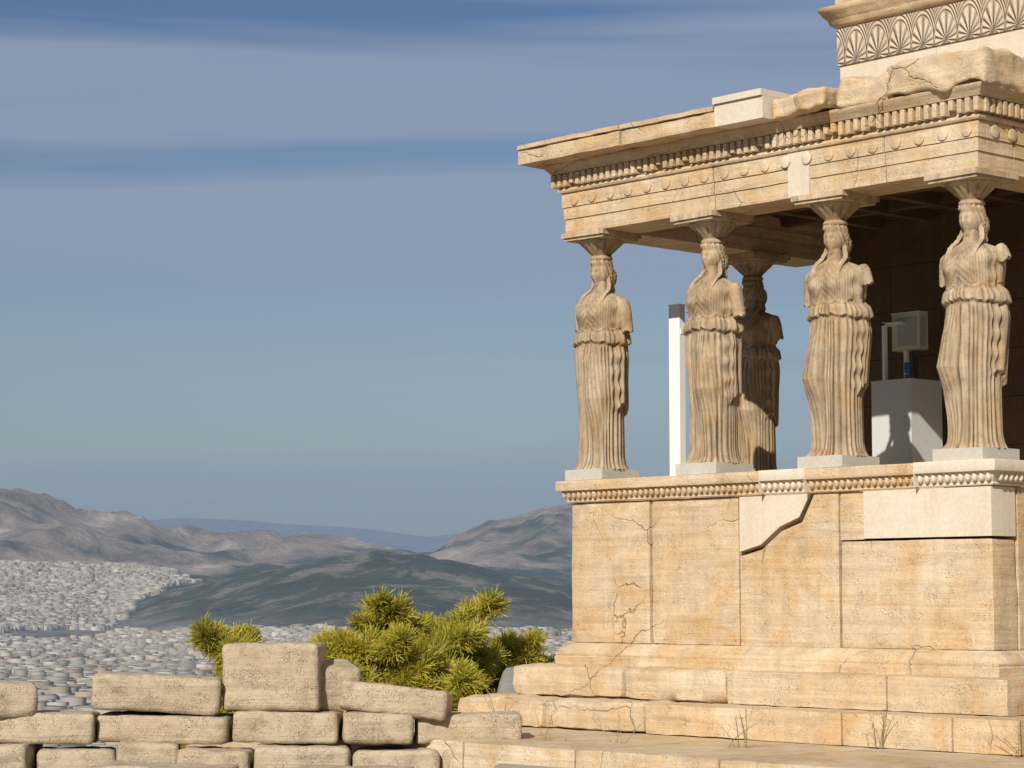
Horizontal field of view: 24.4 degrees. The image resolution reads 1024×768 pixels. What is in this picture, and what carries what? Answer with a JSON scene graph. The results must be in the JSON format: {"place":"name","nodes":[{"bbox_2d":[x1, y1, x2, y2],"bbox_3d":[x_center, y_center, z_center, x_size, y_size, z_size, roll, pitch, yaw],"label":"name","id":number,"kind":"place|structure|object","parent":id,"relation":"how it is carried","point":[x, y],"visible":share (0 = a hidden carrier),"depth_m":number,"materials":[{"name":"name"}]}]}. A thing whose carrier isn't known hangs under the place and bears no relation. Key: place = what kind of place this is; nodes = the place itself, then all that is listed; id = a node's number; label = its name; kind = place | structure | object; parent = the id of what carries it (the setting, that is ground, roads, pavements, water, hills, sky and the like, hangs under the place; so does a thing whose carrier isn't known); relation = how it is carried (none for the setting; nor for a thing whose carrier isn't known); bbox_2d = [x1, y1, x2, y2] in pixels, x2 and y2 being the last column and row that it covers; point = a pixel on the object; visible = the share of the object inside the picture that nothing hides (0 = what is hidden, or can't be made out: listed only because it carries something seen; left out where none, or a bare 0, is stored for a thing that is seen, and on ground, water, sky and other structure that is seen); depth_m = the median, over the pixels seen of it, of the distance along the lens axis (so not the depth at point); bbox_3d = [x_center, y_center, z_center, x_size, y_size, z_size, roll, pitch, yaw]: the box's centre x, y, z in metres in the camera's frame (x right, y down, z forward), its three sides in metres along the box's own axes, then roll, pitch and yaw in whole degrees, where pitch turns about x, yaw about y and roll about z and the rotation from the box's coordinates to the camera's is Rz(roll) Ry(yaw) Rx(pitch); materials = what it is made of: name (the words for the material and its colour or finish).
{"place":"outdoors","nodes":[
{"label":"outdoors","id":0,"kind":"place"},
{"bbox_2d":[0,488,575,767],"bbox_3d":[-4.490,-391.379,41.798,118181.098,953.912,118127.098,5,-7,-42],"label":"terrain","id":1,"kind":"structure","parent":0,"point":[279,575],"depth_m":6105.12,"materials":[{"name":"grey stone"}]},
{"bbox_2d":[180,612,266,748],"bbox_3d":[-4.925,6.102,39.600,2.437,4.608,1.932,-3,-6,32],"label":"pine","id":2,"kind":"object","parent":1,"relation":"on","point":[211,639],"visible":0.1,"depth_m":39.22,"materials":[{"name":"green plant"}]},
{"bbox_2d":[0,642,521,767],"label":"stone wall blocks","id":3,"kind":"structure","parent":1,"relation":"on","point":[280,698],"depth_m":20.72,"materials":[{"name":"stone"}]},
{"bbox_2d":[0,560,572,755],"bbox_3d":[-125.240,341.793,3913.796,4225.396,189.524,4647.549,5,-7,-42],"label":"city","id":4,"kind":"object","parent":1,"relation":"on","point":[60,672],"visible":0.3,"depth_m":3464.00},
{"bbox_2d":[302,621,447,690],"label":"pine","id":5,"kind":"object","parent":1,"relation":"on","point":[411,668],"visible":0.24,"depth_m":44.57,"materials":[{"name":"green plant"}]},
{"bbox_2d":[343,583,511,710],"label":"pine","id":6,"kind":"object","parent":1,"relation":"on","point":[459,631],"visible":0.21,"depth_m":46.69,"materials":[{"name":"green plant"}]},
{"bbox_2d":[420,644,494,709],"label":"pine","id":7,"kind":"object","parent":1,"relation":"on","point":[469,675],"visible":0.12,"depth_m":44.32,"materials":[{"name":"green plant"}]},
{"bbox_2d":[416,611,554,694],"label":"pine","id":8,"kind":"object","parent":1,"relation":"on","point":[526,649],"visible":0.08,"depth_m":48.59,"materials":[{"name":"green plant"}]},
{"bbox_2d":[494,649,556,686],"bbox_3d":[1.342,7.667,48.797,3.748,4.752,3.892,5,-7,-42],"label":"grass tuft","id":9,"kind":"object","parent":1,"relation":"on","point":[551,659],"depth_m":49.55,"materials":[{"name":"green plant"}]},
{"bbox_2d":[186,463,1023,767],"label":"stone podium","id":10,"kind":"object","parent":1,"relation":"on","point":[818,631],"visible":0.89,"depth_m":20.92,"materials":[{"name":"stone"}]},
{"bbox_2d":[668,304,685,475],"bbox_3d":[1.682,0.102,24.080,0.180,1.831,0.260,5,-7,-42],"label":"steel post","id":11,"kind":"object","parent":10,"relation":"on","point":[677,420],"visible":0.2,"depth_m":24.05,"materials":[{"name":"white metal"}]},
{"bbox_2d":[565,447,1019,480],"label":"statue plinths","id":12,"kind":"object","parent":10,"relation":"on","point":[950,454],"visible":0.59,"depth_m":21.15,"materials":[{"name":"white stone"}]},
{"bbox_2d":[561,228,641,469],"bbox_3d":[0.890,-0.322,23.557,0.599,2.362,0.756,5,-7,-42],"label":"caryatid","id":13,"kind":"object","parent":12,"relation":"on","point":[602,341],"visible":1,"depth_m":23.36,"materials":[{"name":"stone"}]},
{"bbox_2d":[670,210,754,462],"bbox_3d":[1.908,-0.422,22.446,0.608,2.362,0.755,5,-7,-42],"label":"caryatid","id":14,"kind":"object","parent":12,"relation":"on","point":[713,330],"visible":1,"depth_m":22.25,"materials":[{"name":"stone"}]},
{"bbox_2d":[728,251,790,470],"bbox_3d":[2.550,-0.186,25.071,0.592,2.362,0.756,5,-7,-42],"label":"caryatid","id":15,"kind":"object","parent":12,"relation":"on","point":[758,407],"visible":0.67,"depth_m":24.86,"materials":[{"name":"stone"}]},
{"bbox_2d":[791,189,879,456],"bbox_3d":[2.923,-0.521,21.343,0.614,2.362,0.753,5,-7,-42],"label":"caryatid","id":16,"kind":"object","parent":12,"relation":"on","point":[835,374],"visible":1,"depth_m":21.14,"materials":[{"name":"stone"}]},
{"bbox_2d":[517,81,1023,266],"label":"porch entablature","id":17,"kind":"structure","parent":16,"relation":"on","point":[647,179],"depth_m":21.94,"materials":[{"name":"stone"}]},
{"bbox_2d":[712,88,810,197],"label":"blocks","id":18,"kind":"structure","parent":17,"relation":"attached to","point":[743,109],"depth_m":21.47,"materials":[{"name":"white stone"}]},
{"bbox_2d":[754,186,1023,229],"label":"porch ceiling","id":19,"kind":"structure","parent":17,"relation":"attached to","point":[921,205],"depth_m":24.10,"materials":[{"name":"stone"}]},
{"bbox_2d":[772,46,1023,121],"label":"broken porch cornice","id":20,"kind":"structure","parent":17,"relation":"on","point":[943,72],"depth_m":20.28,"materials":[{"name":"stone"}]},
{"bbox_2d":[924,166,1018,448],"bbox_3d":[3.943,-0.621,20.236,0.597,2.362,0.750,5,-7,-42],"label":"caryatid","id":21,"kind":"object","parent":12,"relation":"on","point":[972,362],"visible":0.99,"depth_m":20.04,"materials":[{"name":"stone"}]},
{"bbox_2d":[739,458,1023,551],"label":"restoration patches","id":22,"kind":"object","parent":10,"relation":"attached to","point":[954,512],"visible":1,"depth_m":20.24,"materials":[{"name":"white stone"}]},
{"bbox_2d":[870,378,942,464],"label":"pedestal block","id":23,"kind":"structure","parent":10,"relation":"on","point":[906,420],"depth_m":23.72,"materials":[{"name":"white metal"}]},
{"bbox_2d":[882,310,927,379],"bbox_3d":[4.016,0.143,24.116,0.235,1.756,0.415,5,-7,-42],"label":"floodlight","id":24,"kind":"object","parent":23,"relation":"on","point":[909,331],"visible":0.76,"depth_m":24.12,"materials":[{"name":"white paint"}]},
{"bbox_2d":[391,682,1023,757],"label":"dry weeds","id":25,"kind":"object","parent":1,"relation":"on","point":[883,720],"visible":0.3,"depth_m":19.48,"materials":[{"name":"brown plant"}]},
{"bbox_2d":[0,0,839,536],"label":"sky","id":26,"kind":"structure","parent":0,"point":[297,262],"materials":[{"name":"blue"}]},
{"bbox_2d":[840,28,1023,80],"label":"cella wall","id":27,"kind":"structure","parent":0,"point":[1012,41],"depth_m":24.71,"materials":[{"name":"beige stone"}]},
{"bbox_2d":[818,0,959,28],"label":"cella mouldings","id":28,"kind":"object","parent":27,"relation":"attached to","point":[841,13],"visible":0.34,"depth_m":25.39,"materials":[{"name":"beige stone"}]},
{"bbox_2d":[837,0,1023,66],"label":"decorative frieze","id":29,"kind":"object","parent":27,"relation":"attached to","point":[944,24],"visible":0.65,"depth_m":24.88,"materials":[{"name":"beige stone"}]},
{"bbox_2d":[847,200,1023,459],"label":"cella wall","id":30,"kind":"structure","parent":0,"point":[900,257],"depth_m":24.69,"materials":[{"name":"brown stone"}]}
]}

